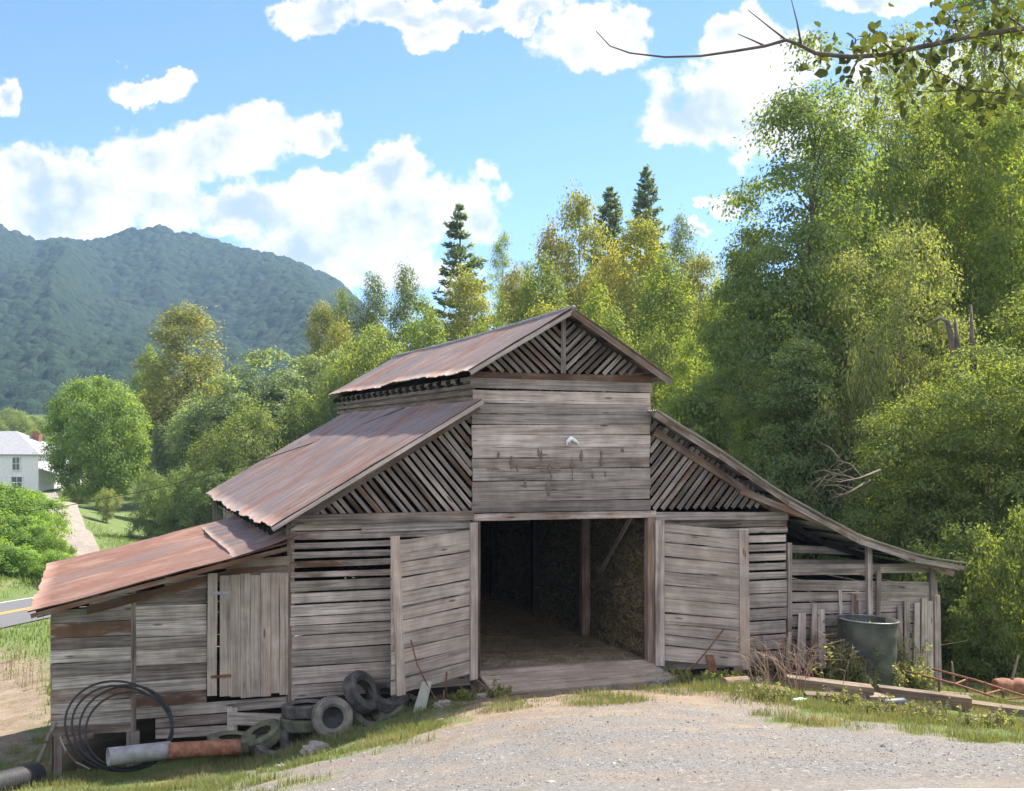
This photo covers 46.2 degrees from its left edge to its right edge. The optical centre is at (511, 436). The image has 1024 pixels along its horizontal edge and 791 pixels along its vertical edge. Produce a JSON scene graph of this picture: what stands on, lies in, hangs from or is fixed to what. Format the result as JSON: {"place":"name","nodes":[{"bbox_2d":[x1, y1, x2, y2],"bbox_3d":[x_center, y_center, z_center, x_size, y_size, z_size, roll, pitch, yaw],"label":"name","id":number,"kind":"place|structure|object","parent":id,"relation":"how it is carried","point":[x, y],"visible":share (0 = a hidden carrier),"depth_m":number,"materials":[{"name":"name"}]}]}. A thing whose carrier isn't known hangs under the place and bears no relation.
{"place":"outdoors","nodes":[
{"label":"outdoors","id":0,"kind":"place"},
{"bbox_2d":[0,597,86,627],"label":"road","id":1,"kind":"structure","parent":0,"point":[13,618],"depth_m":49.56,"materials":[{"name":"asphalt"}]},
{"bbox_2d":[41,492,98,555],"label":"driveway","id":2,"kind":"structure","parent":0,"point":[83,541],"depth_m":72.17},
{"bbox_2d":[0,224,399,416],"bbox_3d":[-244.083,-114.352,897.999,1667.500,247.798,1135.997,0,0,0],"label":"mountain","id":3,"kind":"structure","parent":0,"point":[82,308],"depth_m":795.56,"materials":[{"name":"plant"}]},
{"bbox_2d":[0,313,1023,790],"bbox_3d":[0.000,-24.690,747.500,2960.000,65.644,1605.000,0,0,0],"label":"ground","id":4,"kind":"structure","parent":0,"point":[18,703],"depth_m":13.67,"materials":[{"name":"gravel"}]},
{"bbox_2d":[0,763,45,790],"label":"drain pipe","id":5,"kind":"object","parent":4,"relation":"on","point":[20,776],"visible":0.89,"depth_m":16.92,"materials":[{"name":"black plastic"}]},
{"bbox_2d":[0,481,48,516],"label":"shrub","id":6,"kind":"object","parent":4,"relation":"on","point":[8,500],"visible":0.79,"depth_m":69.23,"materials":[{"name":"green plant"}]},
{"bbox_2d":[0,509,54,545],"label":"shrub","id":7,"kind":"object","parent":4,"relation":"on","point":[13,523],"visible":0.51,"depth_m":63.80,"materials":[{"name":"green plant"}]},
{"bbox_2d":[0,543,60,575],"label":"shrub","id":8,"kind":"object","parent":4,"relation":"on","point":[24,556],"visible":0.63,"depth_m":58.25,"materials":[{"name":"green plant"}]},
{"bbox_2d":[1,519,75,562],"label":"shrub","id":9,"kind":"object","parent":4,"relation":"on","point":[28,536],"visible":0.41,"depth_m":62.43,"materials":[{"name":"green plant"}]},
{"bbox_2d":[0,431,80,491],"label":"farmhouse","id":10,"kind":"object","parent":4,"relation":"on","point":[20,462],"visible":0.73,"depth_m":150.45,"materials":[{"name":"white paint"}]},
{"bbox_2d":[29,371,154,510],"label":"broadleaf tree","id":11,"kind":"object","parent":4,"relation":"on","point":[105,437],"visible":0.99,"depth_m":112.10,"materials":[{"name":"green plant"}]},
{"bbox_2d":[0,521,219,726],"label":"grass","id":12,"kind":"structure","parent":4,"relation":"on","point":[27,639],"depth_m":45.03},
{"bbox_2d":[64,680,173,771],"bbox_3d":[-5.942,4.375,18.165,1.582,1.314,0.516,0,0,-20],"label":"hose coil","id":13,"kind":"object","parent":4,"relation":"on","point":[145,765],"visible":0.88,"depth_m":18.10,"materials":[{"name":"black plastic"}]},
{"bbox_2d":[106,741,170,765],"bbox_3d":[-5.558,4.720,17.900,0.918,0.292,0.270,0,0,-32],"label":"pipe","id":14,"kind":"object","parent":4,"relation":"on","point":[137,753],"visible":1,"depth_m":17.78,"materials":[{"name":"grey metal"}]},
{"bbox_2d":[122,344,177,492],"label":"broadleaf tree","id":15,"kind":"object","parent":4,"relation":"on","point":[150,349],"visible":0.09,"depth_m":139.51,"materials":[{"name":"green plant"}]},
{"bbox_2d":[123,467,179,539],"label":"shrub","id":16,"kind":"object","parent":4,"relation":"on","point":[146,525],"visible":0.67,"depth_m":83.44,"materials":[{"name":"green plant"}]},
{"bbox_2d":[141,420,177,514],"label":"conifer tree","id":17,"kind":"object","parent":4,"relation":"on","point":[159,448],"visible":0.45,"depth_m":97.79,"materials":[{"name":"green plant"}]},
{"bbox_2d":[142,463,208,537],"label":"shrub","id":18,"kind":"object","parent":4,"relation":"on","point":[169,515],"visible":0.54,"depth_m":81.34,"materials":[{"name":"green plant"}]},
{"bbox_2d":[135,402,218,525],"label":"broadleaf tree","id":19,"kind":"object","parent":4,"relation":"on","point":[169,435],"visible":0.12,"depth_m":100.28,"materials":[{"name":"green plant"}]},
{"bbox_2d":[123,297,244,501],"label":"broadleaf tree","id":20,"kind":"object","parent":4,"relation":"on","point":[179,392],"visible":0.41,"depth_m":126.59,"materials":[{"name":"green plant"}]},
{"bbox_2d":[175,463,231,528],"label":"shrub","id":21,"kind":"object","parent":4,"relation":"on","point":[214,478],"visible":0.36,"depth_m":79.67,"materials":[{"name":"green plant"}]},
{"bbox_2d":[168,739,240,759],"bbox_3d":[-4.698,4.758,18.300,1.077,0.303,0.250,0,0,-24],"label":"pipe","id":22,"kind":"object","parent":4,"relation":"on","point":[205,748],"visible":0.99,"depth_m":18.21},
{"bbox_2d":[176,425,245,518],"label":"broadleaf tree","id":23,"kind":"object","parent":4,"relation":"on","point":[193,458],"visible":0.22,"depth_m":87.18,"materials":[{"name":"green plant"}]},
{"bbox_2d":[158,372,270,515],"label":"broadleaf tree","id":24,"kind":"object","parent":4,"relation":"on","point":[195,416],"visible":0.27,"depth_m":98.91,"materials":[{"name":"green plant"}]},
{"bbox_2d":[193,395,298,516],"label":"broadleaf tree","id":25,"kind":"object","parent":4,"relation":"on","point":[235,432],"visible":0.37,"depth_m":82.81,"materials":[{"name":"green plant"}]},
{"bbox_2d":[195,346,312,462],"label":"broadleaf tree","id":26,"kind":"object","parent":4,"relation":"on","point":[277,386],"visible":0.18,"depth_m":102.99,"materials":[{"name":"green plant"}]},
{"bbox_2d":[253,734,295,758],"bbox_3d":[-3.709,4.877,18.778,0.688,0.369,0.689,0,0,0],"label":"tyre","id":27,"kind":"object","parent":4,"relation":"on","point":[259,749],"visible":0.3,"depth_m":18.55,"materials":[{"name":"rubber"}]},
{"bbox_2d":[241,718,281,753],"bbox_3d":[-3.944,4.717,18.930,0.685,0.456,0.689,0,0,0],"label":"tyre","id":28,"kind":"object","parent":27,"relation":"on","point":[271,728],"visible":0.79,"depth_m":18.83,"materials":[{"name":"rubber"}]},
{"bbox_2d":[278,728,306,749],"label":"tyre","id":29,"kind":"object","parent":27,"relation":"on","point":[284,738],"visible":0.43,"depth_m":18.80,"materials":[{"name":"rubber"}]},
{"bbox_2d":[280,717,315,733],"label":"tyre","id":30,"kind":"object","parent":29,"relation":"on","point":[302,726],"visible":0.56,"depth_m":18.81,"materials":[{"name":"rubber"}]},
{"bbox_2d":[281,699,319,719],"bbox_3d":[-3.313,4.346,19.169,0.738,0.224,0.736,0,0,0],"label":"tyre","id":31,"kind":"object","parent":30,"relation":"on","point":[301,709],"visible":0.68,"depth_m":18.88,"materials":[{"name":"rubber"}]},
{"bbox_2d":[252,352,331,439],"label":"broadleaf tree","id":32,"kind":"object","parent":4,"relation":"on","point":[304,362],"visible":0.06,"depth_m":107.26,"materials":[{"name":"green plant"}]},
{"bbox_2d":[257,388,327,452],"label":"broadleaf tree","id":33,"kind":"object","parent":4,"relation":"on","point":[301,428],"visible":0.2,"depth_m":85.41,"materials":[{"name":"green plant"}]},
{"bbox_2d":[296,295,341,401],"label":"broadleaf tree","id":34,"kind":"object","parent":4,"relation":"on","point":[311,332],"visible":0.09,"depth_m":119.51,"materials":[{"name":"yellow plant"}]},
{"bbox_2d":[311,696,352,736],"bbox_3d":[-2.818,4.384,18.787,0.641,0.655,0.267,0,0,-19],"label":"tyre","id":35,"kind":"object","parent":4,"relation":"on","point":[330,714],"visible":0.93,"depth_m":18.74,"materials":[{"name":"rubber"}]},
{"bbox_2d":[311,312,356,420],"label":"broadleaf tree","id":36,"kind":"object","parent":4,"relation":"on","point":[337,332],"visible":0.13,"depth_m":111.68,"materials":[{"name":"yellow plant"}]},
{"bbox_2d":[308,283,368,379],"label":"broadleaf tree","id":37,"kind":"object","parent":4,"relation":"on","point":[345,305],"visible":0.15,"depth_m":121.61,"materials":[{"name":"green plant"}]},
{"bbox_2d":[313,317,412,506],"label":"broadleaf tree","id":38,"kind":"object","parent":4,"relation":"on","point":[368,351],"visible":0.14,"depth_m":87.57,"materials":[{"name":"green plant"}]},
{"bbox_2d":[352,709,387,726],"bbox_3d":[-2.292,4.518,19.370,0.585,0.431,0.567,0,0,0],"label":"tyre","id":39,"kind":"object","parent":4,"relation":"on","point":[359,719],"visible":0.4,"depth_m":19.19,"materials":[{"name":"rubber"}]},
{"bbox_2d":[343,670,380,713],"bbox_3d":[-2.425,4.122,19.398,0.516,0.680,0.692,0,0,28],"label":"tyre","id":40,"kind":"object","parent":39,"relation":"on","point":[356,700],"visible":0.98,"depth_m":19.23,"materials":[{"name":"rubber"}]},
{"bbox_2d":[371,697,405,720],"bbox_3d":[-2.003,4.468,19.543,0.583,0.402,0.579,0,0,0],"label":"tyre","id":41,"kind":"object","parent":39,"relation":"on","point":[376,715],"visible":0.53,"depth_m":19.36,"materials":[{"name":"rubber"}]},
{"bbox_2d":[366,681,409,712],"bbox_3d":[-2.035,4.266,19.691,0.710,0.409,0.708,0,0,0],"label":"tyre","id":42,"kind":"object","parent":41,"relation":"on","point":[387,705],"visible":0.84,"depth_m":19.48,"materials":[{"name":"rubber"}]},
{"bbox_2d":[349,265,394,350],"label":"broadleaf tree","id":43,"kind":"object","parent":4,"relation":"on","point":[378,311],"visible":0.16,"depth_m":123.44,"materials":[{"name":"green plant"}]},
{"bbox_2d":[379,257,433,351],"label":"broadleaf tree","id":44,"kind":"object","parent":4,"relation":"on","point":[408,294],"visible":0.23,"depth_m":117.41,"materials":[{"name":"green plant"}]},
{"bbox_2d":[397,292,453,352],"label":"broadleaf tree","id":45,"kind":"object","parent":4,"relation":"on","point":[419,340],"visible":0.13,"depth_m":95.46,"materials":[{"name":"green plant"}]},
{"bbox_2d":[411,202,507,345],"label":"conifer tree","id":46,"kind":"object","parent":4,"relation":"on","point":[455,252],"visible":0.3,"depth_m":111.31,"materials":[{"name":"green plant"}]},
{"bbox_2d":[432,263,502,343],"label":"broadleaf tree","id":47,"kind":"object","parent":4,"relation":"on","point":[463,290],"visible":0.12,"depth_m":99.34,"materials":[{"name":"green plant"}]},
{"bbox_2d":[27,305,966,777],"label":"barn","id":48,"kind":"structure","parent":4,"relation":"on","point":[383,509],"depth_m":21.03,"materials":[{"name":"grey wood"}]},
{"bbox_2d":[207,572,287,697],"bbox_3d":[-4.245,3.180,19.292,1.282,2.019,0.055,0,0,-19],"label":"shed door","id":49,"kind":"structure","parent":48,"relation":"in","point":[252,661],"depth_m":19.29,"materials":[{"name":"grey wood"}]},
{"bbox_2d":[390,522,477,695],"bbox_3d":[-1.264,2.792,19.756,0.065,2.675,1.940,0,0,43],"label":"door","id":50,"kind":"structure","parent":48,"relation":"in","point":[435,545],"depth_m":19.75,"materials":[{"name":"grey wood"}]},
{"bbox_2d":[359,511,644,667],"bbox_3d":[-0.793,2.791,26.512,3.703,2.666,11.177,0,0,-19],"label":"loose hay","id":51,"kind":"object","parent":48,"relation":"on","point":[551,607],"visible":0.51,"depth_m":24.20},
{"bbox_2d":[474,507,764,658],"bbox_3d":[1.891,2.826,27.435,2.813,2.828,11.000,0,0,-19],"label":"hay stack","id":52,"kind":"object","parent":48,"relation":"in","point":[638,649],"visible":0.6,"depth_m":25.00,"materials":[{"name":"plant"}]},
{"bbox_2d":[655,520,749,669],"bbox_3d":[3.412,2.825,21.510,1.678,2.657,0.065,0,0,3],"label":"door","id":53,"kind":"structure","parent":48,"relation":"in","point":[740,586],"depth_m":21.52,"materials":[{"name":"grey wood"}]},
{"bbox_2d":[484,229,523,329],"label":"broadleaf tree","id":54,"kind":"object","parent":4,"relation":"on","point":[495,262],"visible":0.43,"depth_m":103.82,"materials":[{"name":"green plant"}]},
{"bbox_2d":[0,652,1023,790],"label":"grass","id":55,"kind":"structure","parent":4,"relation":"on","point":[217,782],"depth_m":17.67,"materials":[{"name":"plant"}]},
{"bbox_2d":[487,260,538,413],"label":"broadleaf tree","id":56,"kind":"object","parent":4,"relation":"on","point":[511,284],"visible":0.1,"depth_m":97.55,"materials":[{"name":"green plant"}]},
{"bbox_2d":[497,246,572,326],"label":"broadleaf tree","id":57,"kind":"object","parent":4,"relation":"on","point":[527,292],"visible":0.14,"depth_m":87.89,"materials":[{"name":"green plant"}]},
{"bbox_2d":[529,214,586,314],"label":"broadleaf tree","id":58,"kind":"object","parent":4,"relation":"on","point":[548,244],"visible":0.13,"depth_m":95.38,"materials":[{"name":"green plant"}]},
{"bbox_2d":[529,178,617,322],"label":"broadleaf tree","id":59,"kind":"object","parent":4,"relation":"on","point":[582,209],"visible":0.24,"depth_m":93.33,"materials":[{"name":"green plant"}]},
{"bbox_2d":[582,185,631,322],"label":"conifer tree","id":60,"kind":"object","parent":4,"relation":"on","point":[608,207],"visible":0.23,"depth_m":107.50,"materials":[{"name":"green plant"}]},
{"bbox_2d":[575,278,644,391],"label":"broadleaf tree","id":61,"kind":"object","parent":4,"relation":"on","point":[594,310],"visible":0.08,"depth_m":67.78,"materials":[{"name":"green plant"}]},
{"bbox_2d":[584,238,641,336],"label":"broadleaf tree","id":62,"kind":"object","parent":4,"relation":"on","point":[603,269],"visible":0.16,"depth_m":83.66,"materials":[{"name":"green plant"}]},
{"bbox_2d":[617,164,671,331],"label":"conifer tree","id":63,"kind":"object","parent":4,"relation":"on","point":[643,199],"visible":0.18,"depth_m":105.62,"materials":[{"name":"green plant"}]},
{"bbox_2d":[599,205,691,409],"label":"broadleaf tree","id":64,"kind":"object","parent":4,"relation":"on","point":[649,230],"visible":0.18,"depth_m":81.40,"materials":[{"name":"green plant"}]},
{"bbox_2d":[630,321,691,418],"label":"broadleaf tree","id":65,"kind":"object","parent":4,"relation":"on","point":[653,354],"visible":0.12,"depth_m":59.60,"materials":[{"name":"green plant"}]},
{"bbox_2d":[624,244,706,409],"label":"broadleaf tree","id":66,"kind":"object","parent":4,"relation":"on","point":[658,295],"visible":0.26,"depth_m":71.46,"materials":[{"name":"green plant"}]},
{"bbox_2d":[657,204,702,332],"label":"broadleaf tree","id":67,"kind":"object","parent":4,"relation":"on","point":[684,254],"visible":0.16,"depth_m":91.65,"materials":[{"name":"green plant"}]},
{"bbox_2d":[650,333,727,427],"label":"broadleaf tree","id":68,"kind":"object","parent":4,"relation":"on","point":[682,367],"visible":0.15,"depth_m":51.88,"materials":[{"name":"green plant"}]},
{"bbox_2d":[653,379,742,462],"bbox_3d":[5.712,1.777,40.012,4.952,7.454,5.186,0,0,-9],"label":"shrub","id":69,"kind":"object","parent":4,"relation":"on","point":[695,427],"visible":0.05,"depth_m":39.49,"materials":[{"name":"green plant"}]},
{"bbox_2d":[667,243,733,392],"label":"broadleaf tree","id":70,"kind":"object","parent":4,"relation":"on","point":[702,266],"visible":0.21,"depth_m":81.59,"materials":[{"name":"green plant"}]},
{"bbox_2d":[694,365,747,454],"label":"broadleaf tree","id":71,"kind":"object","parent":4,"relation":"on","point":[714,392],"visible":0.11,"depth_m":39.79,"materials":[{"name":"green plant"}]},
{"bbox_2d":[678,217,809,433],"bbox_3d":[8.313,-1.123,42.259,5.802,13.241,5.480,0,0,43],"label":"broadleaf tree","id":72,"kind":"object","parent":4,"relation":"on","point":[736,308],"visible":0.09,"depth_m":41.83,"materials":[{"name":"green plant"}]},
{"bbox_2d":[723,412,769,477],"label":"broadleaf tree","id":73,"kind":"object","parent":4,"relation":"on","point":[745,427],"visible":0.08,"depth_m":37.01,"materials":[{"name":"green plant"}]},
{"bbox_2d":[709,355,816,485],"bbox_3d":[7.858,1.381,38.157,4.059,8.365,4.963,0,0,-11],"label":"broadleaf tree","id":74,"kind":"object","parent":4,"relation":"on","point":[731,406],"visible":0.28,"depth_m":37.27,"materials":[{"name":"green plant"}]},
{"bbox_2d":[741,430,820,559],"bbox_3d":[7.620,2.613,35.934,4.038,5.958,3.589,0,0,-34],"label":"shrub","id":75,"kind":"object","parent":4,"relation":"on","point":[759,460],"visible":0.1,"depth_m":35.49,"materials":[{"name":"green plant"}]},
{"bbox_2d":[710,624,858,691],"bbox_3d":[4.715,3.862,21.011,2.489,1.086,2.376,0,0,0],"label":"dry brush","id":76,"kind":"object","parent":4,"relation":"on","point":[780,669],"visible":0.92,"depth_m":20.71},
{"bbox_2d":[733,335,859,591],"bbox_3d":[8.416,1.187,35.911,5.088,8.758,5.388,0,0,25],"label":"broadleaf tree","id":77,"kind":"object","parent":4,"relation":"on","point":[795,382],"visible":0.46,"depth_m":35.36,"materials":[{"name":"green plant"}]},
{"bbox_2d":[662,28,955,558],"bbox_3d":[9.950,-4.058,40.077,9.640,19.235,8.499,0,0,35],"label":"broadleaf tree","id":78,"kind":"object","parent":4,"relation":"on","point":[798,292],"visible":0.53,"depth_m":39.40,"materials":[{"name":"green plant"}]},
{"bbox_2d":[596,0,1023,150],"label":"roadside tree","id":79,"kind":"object","parent":4,"relation":"on","point":[972,101],"visible":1,"depth_m":8.70,"materials":[{"name":"green plant"}]},
{"bbox_2d":[782,424,876,615],"bbox_3d":[9.167,2.624,35.078,3.926,5.991,3.489,0,0,31],"label":"shrub","id":80,"kind":"object","parent":4,"relation":"on","point":[832,494],"visible":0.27,"depth_m":34.46,"materials":[{"name":"green plant"}]},
{"bbox_2d":[786,674,873,699],"bbox_3d":[5.462,4.330,20.649,1.455,0.450,0.250,0,0,4],"label":"timber","id":81,"kind":"object","parent":4,"relation":"on","point":[831,684],"visible":0.57,"depth_m":20.55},
{"bbox_2d":[812,635,859,681],"bbox_3d":[5.844,4.046,21.579,1.125,1.123,0.825,0,0,-35],"label":"weed","id":82,"kind":"object","parent":4,"relation":"on","point":[829,675],"visible":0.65,"depth_m":21.55,"materials":[{"name":"green plant"}]},
{"bbox_2d":[664,670,1023,738],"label":"grass","id":83,"kind":"structure","parent":4,"relation":"on","point":[779,700],"depth_m":18.57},
{"bbox_2d":[835,614,899,691],"bbox_3d":[6.542,4.035,22.144,1.180,1.434,1.137,0,0,0],"label":"tank","id":84,"kind":"object","parent":4,"relation":"on","point":[862,636],"visible":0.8,"depth_m":21.68,"materials":[{"name":"metal"}]},
{"bbox_2d":[807,325,929,577],"bbox_3d":[10.373,1.204,34.848,3.457,8.974,2.972,0,0,-25],"label":"broadleaf tree","id":85,"kind":"object","parent":4,"relation":"on","point":[871,395],"visible":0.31,"depth_m":34.75,"materials":[{"name":"green plant"}]},
{"bbox_2d":[829,475,916,614],"bbox_3d":[10.244,3.251,32.981,3.701,4.885,3.290,0,0,4],"label":"shrub","id":86,"kind":"object","parent":4,"relation":"on","point":[859,504],"visible":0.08,"depth_m":32.88,"materials":[{"name":"green plant"}]},
{"bbox_2d":[780,66,979,427],"bbox_3d":[13.561,-4.776,45.843,7.371,19.412,9.012,0,0,44],"label":"broadleaf tree","id":87,"kind":"object","parent":4,"relation":"on","point":[903,206],"visible":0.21,"depth_m":45.27,"materials":[{"name":"green plant"}]},
{"bbox_2d":[814,212,993,573],"bbox_3d":[11.936,-0.658,37.127,5.661,12.600,6.006,0,0,36],"label":"broadleaf tree","id":88,"kind":"object","parent":4,"relation":"on","point":[939,326],"visible":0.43,"depth_m":36.49,"materials":[{"name":"green plant"}]},
{"bbox_2d":[834,20,978,367],"bbox_3d":[17.121,-6.641,50.055,7.661,21.366,5.732,0,0,-34],"label":"broadleaf tree","id":89,"kind":"object","parent":4,"relation":"on","point":[912,77],"visible":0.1,"depth_m":49.82,"materials":[{"name":"green plant"}]},
{"bbox_2d":[895,654,937,690],"bbox_3d":[7.469,4.407,22.263,0.967,0.782,0.748,0,0,0],"label":"weed","id":90,"kind":"object","parent":4,"relation":"on","point":[919,681],"visible":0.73,"depth_m":22.25,"materials":[{"name":"green plant"}]},
{"bbox_2d":[822,384,1023,599],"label":"broadleaf tree","id":91,"kind":"object","parent":4,"relation":"on","point":[914,432],"visible":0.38,"depth_m":31.34,"materials":[{"name":"green plant"}]},
{"bbox_2d":[877,684,971,711],"bbox_3d":[6.950,4.428,20.299,1.688,0.296,0.147,0,0,39],"label":"timber","id":92,"kind":"object","parent":4,"relation":"on","point":[927,695],"visible":0.71,"depth_m":20.18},
{"bbox_2d":[837,78,1023,383],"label":"broadleaf tree","id":93,"kind":"object","parent":4,"relation":"on","point":[946,133],"visible":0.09,"depth_m":48.65,"materials":[{"name":"green plant"}]},
{"bbox_2d":[845,0,1023,349],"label":"broadleaf tree","id":94,"kind":"object","parent":4,"relation":"on","point":[977,20],"visible":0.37,"depth_m":45.90,"materials":[{"name":"green plant"}]},
{"bbox_2d":[849,332,1023,612],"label":"broadleaf tree","id":95,"kind":"object","parent":4,"relation":"on","point":[981,402],"visible":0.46,"depth_m":30.44,"materials":[{"name":"green plant"}]},
{"bbox_2d":[877,472,999,644],"bbox_3d":[10.904,3.204,31.077,3.340,4.922,3.189,0,0,6],"label":"shrub","id":96,"kind":"object","parent":4,"relation":"on","point":[949,499],"visible":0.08,"depth_m":30.60,"materials":[{"name":"green plant"}]},
{"bbox_2d":[891,517,1023,675],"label":"shrub","id":97,"kind":"object","parent":4,"relation":"on","point":[948,585],"visible":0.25,"depth_m":27.62,"materials":[{"name":"green plant"}]},
{"bbox_2d":[904,667,1023,700],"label":"iron rack","id":98,"kind":"object","parent":4,"relation":"on","point":[966,687],"visible":0.76,"depth_m":22.04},
{"bbox_2d":[917,102,1023,415],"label":"broadleaf tree","id":99,"kind":"object","parent":4,"relation":"on","point":[996,238],"visible":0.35,"depth_m":43.49,"materials":[{"name":"green plant"}]},
{"bbox_2d":[928,0,1023,379],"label":"broadleaf tree","id":100,"kind":"object","parent":4,"relation":"on","point":[996,54],"visible":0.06,"depth_m":51.91,"materials":[{"name":"green plant"}]},
{"bbox_2d":[934,704,1018,728],"bbox_3d":[6.575,3.972,17.026,1.146,0.345,0.650,0,0,16],"label":"weed","id":101,"kind":"object","parent":4,"relation":"on","point":[989,717],"visible":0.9,"depth_m":16.96,"materials":[{"name":"green plant"}]},
{"bbox_2d":[941,590,1023,680],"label":"shrub","id":102,"kind":"object","parent":4,"relation":"on","point":[963,648],"visible":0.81,"depth_m":25.67,"materials":[{"name":"green plant"}]},
{"bbox_2d":[943,274,1023,542],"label":"broadleaf tree","id":103,"kind":"object","parent":4,"relation":"on","point":[1019,341],"visible":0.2,"depth_m":33.99,"materials":[{"name":"green plant"}]},
{"bbox_2d":[952,498,1023,681],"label":"shrub","id":104,"kind":"object","parent":4,"relation":"on","point":[1000,571],"visible":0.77,"depth_m":25.83,"materials":[{"name":"green plant"}]},
{"bbox_2d":[0,0,1023,347],"label":"sky","id":105,"kind":"structure","parent":0,"point":[339,139],"materials":[{"name":"blue"}]},
{"bbox_2d":[180,695,1023,790],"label":"gravel","id":106,"kind":"structure","parent":0,"point":[719,722],"depth_m":11.96,"materials":[{"name":"gravel"}]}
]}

